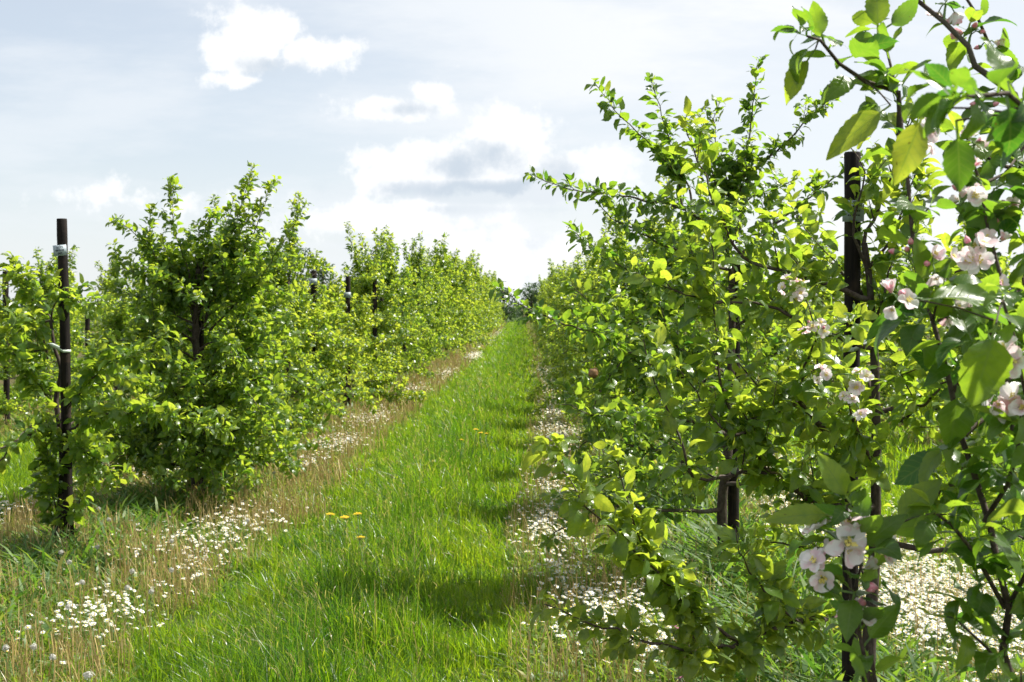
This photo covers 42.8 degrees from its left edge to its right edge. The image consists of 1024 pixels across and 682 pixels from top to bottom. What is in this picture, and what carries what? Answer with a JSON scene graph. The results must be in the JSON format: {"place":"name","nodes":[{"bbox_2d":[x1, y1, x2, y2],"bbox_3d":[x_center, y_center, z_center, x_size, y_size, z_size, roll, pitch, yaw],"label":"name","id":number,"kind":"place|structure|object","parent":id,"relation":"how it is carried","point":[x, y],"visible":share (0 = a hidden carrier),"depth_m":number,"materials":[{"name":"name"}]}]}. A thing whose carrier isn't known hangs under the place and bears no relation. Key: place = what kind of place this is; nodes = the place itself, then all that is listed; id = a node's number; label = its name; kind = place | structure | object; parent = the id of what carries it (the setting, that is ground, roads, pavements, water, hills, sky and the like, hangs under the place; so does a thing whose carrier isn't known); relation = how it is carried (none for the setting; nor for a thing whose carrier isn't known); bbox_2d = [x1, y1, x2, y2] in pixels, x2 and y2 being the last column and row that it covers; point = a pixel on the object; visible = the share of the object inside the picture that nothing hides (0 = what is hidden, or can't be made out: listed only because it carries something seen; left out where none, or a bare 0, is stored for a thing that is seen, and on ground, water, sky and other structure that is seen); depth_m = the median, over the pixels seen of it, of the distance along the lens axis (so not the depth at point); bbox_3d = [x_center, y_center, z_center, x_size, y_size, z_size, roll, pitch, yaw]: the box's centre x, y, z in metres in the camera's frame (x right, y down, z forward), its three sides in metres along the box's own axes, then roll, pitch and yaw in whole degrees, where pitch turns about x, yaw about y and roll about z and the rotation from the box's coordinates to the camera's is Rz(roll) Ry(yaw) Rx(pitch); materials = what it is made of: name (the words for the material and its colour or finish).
{"place":"outdoors","nodes":[
{"label":"outdoors","id":0,"kind":"place"},
{"bbox_2d":[154,360,523,681],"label":"seeding grass","id":1,"kind":"structure","parent":0,"point":[369,529],"depth_m":7.38,"materials":[{"name":"green plant"}]},
{"bbox_2d":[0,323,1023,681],"bbox_3d":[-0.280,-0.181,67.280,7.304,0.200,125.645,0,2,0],"label":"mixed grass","id":2,"kind":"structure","parent":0,"point":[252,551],"depth_m":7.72,"materials":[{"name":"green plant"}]},
{"bbox_2d":[0,359,1023,595],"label":"neighbour grass","id":3,"kind":"structure","parent":0,"point":[21,473],"depth_m":12.35,"materials":[{"name":"green plant"}]},
{"bbox_2d":[0,309,1023,681],"bbox_3d":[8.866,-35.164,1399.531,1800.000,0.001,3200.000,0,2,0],"label":"ground","id":4,"kind":"structure","parent":0,"point":[12,379],"depth_m":8.12,"materials":[{"name":"soil"}]},
{"bbox_2d":[2,271,9,422],"bbox_3d":[-7.220,0.131,18.556,0.167,2.241,0.095,0,2,0],"label":"wooden stake","id":5,"kind":"object","parent":4,"relation":"on","point":[6,386],"visible":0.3,"depth_m":18.53,"materials":[{"name":"brown wood"}]},
{"bbox_2d":[2,644,9,677],"bbox_3d":[-2.204,1.432,5.703,0.045,0.217,0.032,1,2,23],"label":"dandelion clock","id":6,"kind":"object","parent":4,"relation":"on","point":[5,646],"visible":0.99,"depth_m":5.70,"materials":[{"name":"white plant"}]},
{"bbox_2d":[0,279,60,424],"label":"apple tree","id":7,"kind":"object","parent":4,"relation":"on","point":[13,404],"visible":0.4,"depth_m":17.71,"materials":[{"name":"green plant"}]},
{"bbox_2d":[30,643,36,666],"bbox_3d":[-2.098,1.431,5.731,0.032,0.217,0.045,0,2,-11],"label":"dandelion clock","id":8,"kind":"object","parent":4,"relation":"on","point":[33,647],"visible":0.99,"depth_m":5.72,"materials":[{"name":"white plant"}]},
{"bbox_2d":[0,247,95,369],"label":"apple tree","id":9,"kind":"object","parent":4,"relation":"on","point":[49,269],"visible":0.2,"depth_m":31.00,"materials":[{"name":"green plant"}]},
{"bbox_2d":[49,654,56,681],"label":"dandelion clock","id":10,"kind":"object","parent":4,"relation":"on","point":[53,657],"visible":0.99,"depth_m":5.55,"materials":[{"name":"white plant"}]},
{"bbox_2d":[0,277,107,411],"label":"apple tree","id":11,"kind":"object","parent":4,"relation":"on","point":[74,333],"visible":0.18,"depth_m":20.24,"materials":[{"name":"green plant"}]},
{"bbox_2d":[47,218,73,542],"bbox_3d":[-3.056,0.342,8.829,0.161,2.334,0.083,-1,2,0],"label":"wooden stake","id":12,"kind":"object","parent":4,"relation":"on","point":[60,250],"visible":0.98,"depth_m":8.80,"materials":[{"name":"brown wood"}]},
{"bbox_2d":[39,245,96,361],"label":"apple tree","id":13,"kind":"object","parent":4,"relation":"on","point":[79,343],"visible":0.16,"depth_m":33.98,"materials":[{"name":"green plant"}]},
{"bbox_2d":[80,304,89,369],"bbox_3d":[-6.974,0.290,21.360,0.165,1.777,0.091,0,2,0],"label":"wooden stake","id":14,"kind":"object","parent":4,"relation":"on","point":[87,324],"visible":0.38,"depth_m":21.31,"materials":[{"name":"brown wood"}]},
{"bbox_2d":[83,671,92,681],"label":"dandelion clock","id":15,"kind":"object","parent":4,"relation":"on","point":[88,675],"visible":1,"depth_m":5.27,"materials":[{"name":"white plant"}]},
{"bbox_2d":[75,246,139,356],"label":"apple tree","id":16,"kind":"object","parent":4,"relation":"on","point":[113,262],"visible":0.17,"depth_m":36.92,"materials":[{"name":"green plant"}]},
{"bbox_2d":[72,286,155,394],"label":"apple tree","id":17,"kind":"object","parent":4,"relation":"on","point":[119,321],"visible":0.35,"depth_m":22.69,"materials":[{"name":"green plant"}]},
{"bbox_2d":[0,251,238,538],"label":"apple tree","id":18,"kind":"object","parent":4,"relation":"on","point":[100,375],"visible":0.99,"depth_m":8.59,"materials":[{"name":"green plant"}]},
{"bbox_2d":[127,257,155,335],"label":"apple tree","id":19,"kind":"object","parent":4,"relation":"on","point":[133,279],"visible":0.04,"depth_m":39.95,"materials":[{"name":"green plant"}]},
{"bbox_2d":[118,277,189,374],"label":"apple tree","id":20,"kind":"object","parent":4,"relation":"on","point":[139,288],"visible":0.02,"depth_m":25.45,"materials":[{"name":"green plant"}]},
{"bbox_2d":[186,256,204,482],"bbox_3d":[-2.692,0.360,11.128,0.168,2.174,0.083,0,2,0],"label":"wooden stake","id":21,"kind":"object","parent":4,"relation":"on","point":[201,339],"visible":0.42,"depth_m":11.09,"materials":[{"name":"brown wood"}]},
{"bbox_2d":[71,160,327,505],"bbox_3d":[-2.612,-0.020,11.079,2.029,2.957,2.584,0,2,0],"label":"apple tree","id":22,"kind":"object","parent":4,"relation":"on","point":[178,282],"visible":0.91,"depth_m":10.70,"materials":[{"name":"green plant"}]},
{"bbox_2d":[158,194,351,456],"bbox_3d":[-2.843,-0.094,13.517,2.208,2.922,2.123,0,2,0],"label":"apple tree","id":23,"kind":"object","parent":4,"relation":"on","point":[299,415],"visible":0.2,"depth_m":13.73,"materials":[{"name":"green plant"}]},
{"bbox_2d":[264,244,326,298],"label":"dark tree","id":24,"kind":"object","parent":4,"relation":"on","point":[303,269],"visible":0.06,"depth_m":83.84,"materials":[{"name":"green plant"}]},
{"bbox_2d":[32,320,577,681],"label":"grass","id":25,"kind":"structure","parent":4,"relation":"on","point":[510,348],"depth_m":7.48,"materials":[{"name":"green plant"}]},
{"bbox_2d":[232,191,383,429],"bbox_3d":[-2.670,-0.307,16.452,2.122,3.203,2.231,0,2,0],"label":"apple tree","id":26,"kind":"object","parent":4,"relation":"on","point":[326,357],"visible":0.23,"depth_m":16.25,"materials":[{"name":"green plant"}]},
{"bbox_2d":[309,270,316,379],"bbox_3d":[-2.895,0.110,18.926,0.161,2.264,0.100,0,2,0],"label":"wooden stake","id":27,"kind":"object","parent":4,"relation":"on","point":[311,281],"visible":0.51,"depth_m":18.87,"materials":[{"name":"brown wood"}]},
{"bbox_2d":[310,261,342,302],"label":"dark tree","id":28,"kind":"object","parent":4,"relation":"on","point":[321,277],"visible":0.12,"depth_m":91.77,"materials":[{"name":"green plant"}]},
{"bbox_2d":[284,279,370,413],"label":"apple tree","id":29,"kind":"object","parent":4,"relation":"on","point":[331,303],"visible":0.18,"depth_m":18.72,"materials":[{"name":"green plant"}]},
{"bbox_2d":[322,513,338,553],"bbox_3d":[-1.125,1.253,7.996,0.102,0.406,0.068,5,2,0],"label":"yellow hawkweed","id":30,"kind":"object","parent":4,"relation":"on","point":[330,514],"visible":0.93,"depth_m":8.00,"materials":[{"name":"green plant"}]},
{"bbox_2d":[344,276,350,404],"bbox_3d":[-2.643,0.079,20.824,0.161,2.227,0.096,0,2,0],"label":"wooden stake","id":31,"kind":"object","parent":4,"relation":"on","point":[347,294],"visible":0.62,"depth_m":20.77,"materials":[{"name":"brown wood"}]},
{"bbox_2d":[351,512,366,536],"bbox_3d":[-0.929,1.252,8.005,0.102,0.406,0.068,-5,3,-14],"label":"yellow hawkweed","id":32,"kind":"object","parent":4,"relation":"on","point":[356,513],"visible":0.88,"depth_m":8.00,"materials":[{"name":"green plant"}]},
{"bbox_2d":[301,269,427,407],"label":"apple tree","id":33,"kind":"object","parent":4,"relation":"on","point":[362,326],"visible":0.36,"depth_m":20.82,"materials":[{"name":"green plant"}]},
{"bbox_2d":[369,281,377,400],"bbox_3d":[-2.447,0.037,23.025,0.154,2.194,0.091,0,2,0],"label":"wooden stake","id":34,"kind":"object","parent":4,"relation":"on","point":[374,307],"visible":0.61,"depth_m":22.98,"materials":[{"name":"brown wood"}]},
{"bbox_2d":[324,221,427,393],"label":"apple tree","id":35,"kind":"object","parent":4,"relation":"on","point":[364,279],"visible":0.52,"depth_m":23.05,"materials":[{"name":"green plant"}]},
{"bbox_2d":[340,227,435,383],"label":"apple tree","id":36,"kind":"object","parent":4,"relation":"on","point":[383,272],"visible":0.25,"depth_m":25.74,"materials":[{"name":"green plant"}]},
{"bbox_2d":[372,234,429,377],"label":"apple tree","id":37,"kind":"object","parent":4,"relation":"on","point":[391,276],"visible":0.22,"depth_m":28.09,"materials":[{"name":"green plant"}]},
{"bbox_2d":[376,225,444,366],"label":"apple tree","id":38,"kind":"object","parent":4,"relation":"on","point":[404,273],"visible":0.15,"depth_m":30.64,"materials":[{"name":"green plant"}]},
{"bbox_2d":[397,232,455,367],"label":"apple tree","id":39,"kind":"object","parent":4,"relation":"on","point":[422,308],"visible":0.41,"depth_m":33.26,"materials":[{"name":"green plant"}]},
{"bbox_2d":[398,238,456,363],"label":"apple tree","id":40,"kind":"object","parent":4,"relation":"on","point":[441,312],"visible":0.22,"depth_m":35.54,"materials":[{"name":"green plant"}]},
{"bbox_2d":[391,254,465,352],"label":"apple tree","id":41,"kind":"object","parent":4,"relation":"on","point":[443,304],"visible":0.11,"depth_m":40.78,"materials":[{"name":"green plant"}]},
{"bbox_2d":[408,244,460,352],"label":"apple tree","id":42,"kind":"object","parent":4,"relation":"on","point":[455,336],"visible":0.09,"depth_m":38.06,"materials":[{"name":"green plant"}]},
{"bbox_2d":[400,232,475,353],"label":"apple tree","id":43,"kind":"object","parent":4,"relation":"on","point":[440,268],"visible":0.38,"depth_m":43.27,"materials":[{"name":"green plant"}]},
{"bbox_2d":[0,294,877,319],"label":"treeline","id":44,"kind":"object","parent":4,"relation":"on","point":[520,308],"visible":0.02,"depth_m":164.14,"materials":[{"name":"green plant"}]},
{"bbox_2d":[410,264,482,350],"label":"apple tree","id":45,"kind":"object","parent":4,"relation":"on","point":[459,320],"visible":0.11,"depth_m":45.63,"materials":[{"name":"green plant"}]},
{"bbox_2d":[439,242,474,349],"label":"apple tree","id":46,"kind":"object","parent":4,"relation":"on","point":[460,274],"visible":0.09,"depth_m":50.51,"materials":[{"name":"green plant"}]},
{"bbox_2d":[446,258,482,339],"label":"apple tree","id":47,"kind":"object","parent":4,"relation":"on","point":[480,314],"visible":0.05,"depth_m":53.30,"materials":[{"name":"green plant"}]},
{"bbox_2d":[444,255,490,350],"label":"apple tree","id":48,"kind":"object","parent":4,"relation":"on","point":[463,286],"visible":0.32,"depth_m":48.10,"materials":[{"name":"green plant"}]},
{"bbox_2d":[449,251,485,334],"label":"apple tree","id":49,"kind":"object","parent":4,"relation":"on","point":[480,325],"visible":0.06,"depth_m":58.38,"materials":[{"name":"green plant"}]},
{"bbox_2d":[456,257,486,339],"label":"apple tree","id":50,"kind":"object","parent":4,"relation":"on","point":[468,266],"visible":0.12,"depth_m":55.55,"materials":[{"name":"green plant"}]},
{"bbox_2d":[459,249,486,338],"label":"apple tree","id":51,"kind":"object","parent":4,"relation":"on","point":[473,255],"visible":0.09,"depth_m":63.60,"materials":[{"name":"green plant"}]},
{"bbox_2d":[464,253,492,334],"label":"apple tree","id":52,"kind":"object","parent":4,"relation":"on","point":[476,265],"visible":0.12,"depth_m":72.49,"materials":[{"name":"green plant"}]},
{"bbox_2d":[466,265,490,335],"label":"apple tree","id":53,"kind":"object","parent":4,"relation":"on","point":[485,320],"visible":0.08,"depth_m":66.59,"materials":[{"name":"green plant"}]},
{"bbox_2d":[464,273,493,339],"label":"apple tree","id":54,"kind":"object","parent":4,"relation":"on","point":[476,317],"visible":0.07,"depth_m":60.68,"materials":[{"name":"green plant"}]},
{"bbox_2d":[465,257,498,326],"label":"apple tree","id":55,"kind":"object","parent":4,"relation":"on","point":[488,316],"visible":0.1,"depth_m":75.68,"materials":[{"name":"green plant"}]},
{"bbox_2d":[471,260,494,332],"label":"apple tree","id":56,"kind":"object","parent":4,"relation":"on","point":[482,295],"visible":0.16,"depth_m":69.88,"materials":[{"name":"green plant"}]},
{"bbox_2d":[478,267,496,328],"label":"apple tree","id":57,"kind":"object","parent":4,"relation":"on","point":[483,293],"visible":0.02,"depth_m":81.47,"materials":[{"name":"green plant"}]},
{"bbox_2d":[475,269,500,331],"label":"apple tree","id":58,"kind":"object","parent":4,"relation":"on","point":[494,324],"visible":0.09,"depth_m":78.54,"materials":[{"name":"green plant"}]},
{"bbox_2d":[481,275,499,328],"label":"apple tree","id":59,"kind":"object","parent":4,"relation":"on","point":[486,290],"visible":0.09,"depth_m":84.46,"materials":[{"name":"green plant"}]},
{"bbox_2d":[484,270,500,327],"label":"apple tree","id":60,"kind":"object","parent":4,"relation":"on","point":[487,278],"visible":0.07,"depth_m":93.67,"materials":[{"name":"green plant"}]},
{"bbox_2d":[490,271,503,319],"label":"apple tree","id":61,"kind":"object","parent":4,"relation":"on","point":[491,275],"visible":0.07,"depth_m":120.34,"materials":[{"name":"green plant"}]},
{"bbox_2d":[499,287,522,321],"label":"dark tree","id":62,"kind":"object","parent":4,"relation":"on","point":[509,314],"visible":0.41,"depth_m":145.41,"materials":[{"name":"green plant"}]},
{"bbox_2d":[0,321,1022,681],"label":"dry stalks","id":63,"kind":"object","parent":4,"relation":"on","point":[280,505],"visible":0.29,"depth_m":8.47,"materials":[{"name":"beige plant"}]},
{"bbox_2d":[0,322,1023,681],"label":"herbs","id":64,"kind":"object","parent":4,"relation":"on","point":[776,670],"visible":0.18,"depth_m":7.75,"materials":[{"name":"green plant"}]},
{"bbox_2d":[0,329,1023,681],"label":"daisy carpet","id":65,"kind":"object","parent":4,"relation":"on","point":[936,603],"visible":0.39,"depth_m":7.45,"materials":[{"name":"white plant"}]},
{"bbox_2d":[517,282,539,321],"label":"dark tree","id":66,"kind":"object","parent":4,"relation":"on","point":[531,297],"visible":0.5,"depth_m":137.54,"materials":[{"name":"green plant"}]},
{"bbox_2d":[535,275,547,298],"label":"apple tree","id":67,"kind":"object","parent":4,"relation":"on","point":[541,283],"visible":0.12,"depth_m":103.38,"materials":[{"name":"green plant"}]},
{"bbox_2d":[532,265,562,335],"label":"apple tree","id":68,"kind":"object","parent":4,"relation":"on","point":[545,301],"visible":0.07,"depth_m":61.43,"materials":[{"name":"green plant"}]},
{"bbox_2d":[535,258,565,337],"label":"apple tree","id":69,"kind":"object","parent":4,"relation":"on","point":[552,270],"visible":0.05,"depth_m":59.01,"materials":[{"name":"green plant"}]},
{"bbox_2d":[534,265,566,342],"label":"apple tree","id":70,"kind":"object","parent":4,"relation":"on","point":[535,322],"visible":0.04,"depth_m":53.77,"materials":[{"name":"green plant"}]},
{"bbox_2d":[535,265,567,338],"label":"apple tree","id":71,"kind":"object","parent":4,"relation":"on","point":[556,308],"visible":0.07,"depth_m":43.73,"materials":[{"name":"green plant"}]},
{"bbox_2d":[534,263,572,334],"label":"apple tree","id":72,"kind":"object","parent":4,"relation":"on","point":[547,289],"visible":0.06,"depth_m":48.70,"materials":[{"name":"green plant"}]},
{"bbox_2d":[537,266,570,348],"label":"apple tree","id":73,"kind":"object","parent":4,"relation":"on","point":[556,280],"visible":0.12,"depth_m":46.20,"materials":[{"name":"green plant"}]},
{"bbox_2d":[540,259,578,361],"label":"apple tree","id":74,"kind":"object","parent":4,"relation":"on","point":[561,306],"visible":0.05,"depth_m":36.09,"materials":[{"name":"green plant"}]},
{"bbox_2d":[541,261,583,354],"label":"apple tree","id":75,"kind":"object","parent":4,"relation":"on","point":[546,330],"visible":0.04,"depth_m":38.47,"materials":[{"name":"green plant"}]},
{"bbox_2d":[531,242,595,367],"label":"apple tree","id":76,"kind":"object","parent":4,"relation":"on","point":[551,345],"visible":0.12,"depth_m":30.88,"materials":[{"name":"green plant"}]},
{"bbox_2d":[536,255,590,364],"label":"apple tree","id":77,"kind":"object","parent":4,"relation":"on","point":[551,339],"visible":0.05,"depth_m":33.47,"materials":[{"name":"green plant"}]},
{"bbox_2d":[544,250,592,372],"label":"apple tree","id":78,"kind":"object","parent":4,"relation":"on","point":[578,273],"visible":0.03,"depth_m":28.14,"materials":[{"name":"green plant"}]},
{"bbox_2d":[525,212,633,405],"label":"apple tree","id":79,"kind":"object","parent":4,"relation":"on","point":[559,353],"visible":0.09,"depth_m":20.65,"materials":[{"name":"green plant"}]},
{"bbox_2d":[548,249,615,377],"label":"apple tree","id":80,"kind":"object","parent":4,"relation":"on","point":[558,344],"visible":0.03,"depth_m":25.93,"materials":[{"name":"green plant"}]},
{"bbox_2d":[531,218,639,420],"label":"apple tree","id":81,"kind":"object","parent":4,"relation":"on","point":[549,398],"visible":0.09,"depth_m":18.15,"materials":[{"name":"green plant"}]},
{"bbox_2d":[548,218,630,374],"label":"apple tree","id":82,"kind":"object","parent":4,"relation":"on","point":[555,334],"visible":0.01,"depth_m":23.40,"materials":[{"name":"green plant"}]},
{"bbox_2d":[561,201,689,431],"bbox_3d":[1.512,-0.190,15.704,1.872,2.990,1.893,-1,2,-20],"label":"apple tree","id":83,"kind":"object","parent":4,"relation":"on","point":[618,241],"visible":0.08,"depth_m":15.59,"materials":[{"name":"green plant"}]},
{"bbox_2d":[549,195,790,499],"bbox_3d":[1.347,0.133,10.581,1.922,2.622,1.992,-1,2,-30],"label":"apple tree","id":84,"kind":"object","parent":4,"relation":"on","point":[635,394],"visible":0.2,"depth_m":10.45,"materials":[{"name":"green plant"}]},
{"bbox_2d":[486,54,879,563],"bbox_3d":[0.972,-0.102,7.472,1.636,3.252,2.967,1,2,27],"label":"apple tree","id":85,"kind":"object","parent":4,"relation":"on","point":[739,170],"visible":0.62,"depth_m":7.61,"materials":[{"name":"green plant"}]},
{"bbox_2d":[588,362,598,378],"bbox_3d":[0.451,0.163,7.206,0.056,0.094,0.057,9,7,0],"label":"withered apple","id":86,"kind":"object","parent":85,"relation":"hanging from","point":[593,372],"visible":1,"depth_m":7.19,"materials":[{"name":"brown food"}]},
{"bbox_2d":[580,163,799,462],"bbox_3d":[1.707,-0.231,13.115,2.207,3.212,1.903,-1,2,-32],"label":"apple tree","id":87,"kind":"object","parent":4,"relation":"on","point":[609,395],"visible":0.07,"depth_m":13.12,"materials":[{"name":"green plant"}]},
{"bbox_2d":[694,266,727,337],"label":"apple tree","id":88,"kind":"object","parent":4,"relation":"on","point":[708,328],"visible":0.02,"depth_m":36.59,"materials":[{"name":"green plant"}]},
{"bbox_2d":[715,264,739,548],"bbox_3d":[1.329,0.514,8.058,0.161,2.028,0.082,0,2,0],"label":"wooden stake","id":89,"kind":"object","parent":4,"relation":"on","point":[733,505],"visible":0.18,"depth_m":8.04,"materials":[{"name":"brown wood"}]},
{"bbox_2d":[710,250,764,350],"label":"apple tree","id":90,"kind":"object","parent":4,"relation":"on","point":[761,346],"visible":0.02,"depth_m":33.99,"materials":[{"name":"green plant"}]},
{"bbox_2d":[715,283,780,372],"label":"apple tree","id":91,"kind":"object","parent":4,"relation":"on","point":[755,348],"visible":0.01,"depth_m":31.57,"materials":[{"name":"green plant"}]},
{"bbox_2d":[740,267,785,382],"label":"apple tree","id":92,"kind":"object","parent":4,"relation":"on","point":[761,339],"visible":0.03,"depth_m":28.69,"materials":[{"name":"green plant"}]},
{"bbox_2d":[522,96,1019,681],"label":"apple tree","id":93,"kind":"object","parent":4,"relation":"on","point":[822,340],"visible":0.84,"depth_m":4.64,"materials":[{"name":"green plant"}]},
{"bbox_2d":[744,247,817,376],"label":"apple tree","id":94,"kind":"object","parent":4,"relation":"on","point":[768,327],"visible":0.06,"depth_m":26.11,"materials":[{"name":"green plant"}]},
{"bbox_2d":[754,235,869,385],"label":"apple tree","id":95,"kind":"object","parent":4,"relation":"on","point":[795,355],"visible":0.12,"depth_m":23.68,"materials":[{"name":"green plant"}]},
{"bbox_2d":[842,151,884,681],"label":"wooden stake","id":96,"kind":"object","parent":4,"relation":"on","point":[852,264],"visible":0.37,"depth_m":5.16,"materials":[{"name":"brown wood"}]},
{"bbox_2d":[813,224,928,401],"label":"apple tree","id":97,"kind":"object","parent":4,"relation":"on","point":[862,319],"visible":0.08,"depth_m":21.09,"materials":[{"name":"green plant"}]},
{"bbox_2d":[765,0,1023,681],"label":"apple tree","id":98,"kind":"object","parent":4,"relation":"on","point":[987,372],"visible":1,"depth_m":1.88,"materials":[{"name":"green plant"}]},
{"bbox_2d":[841,222,950,416],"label":"apple tree","id":99,"kind":"object","parent":4,"relation":"on","point":[890,364],"visible":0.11,"depth_m":18.45,"materials":[{"name":"green plant"}]},
{"bbox_2d":[899,213,1021,436],"bbox_3d":[5.645,-0.355,16.070,1.872,3.305,2.235,1,2,40],"label":"apple tree","id":100,"kind":"object","parent":4,"relation":"on","point":[957,349],"visible":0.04,"depth_m":15.83,"materials":[{"name":"green plant"}]},
{"bbox_2d":[0,0,1023,307],"label":"sky","id":101,"kind":"structure","parent":0,"point":[410,117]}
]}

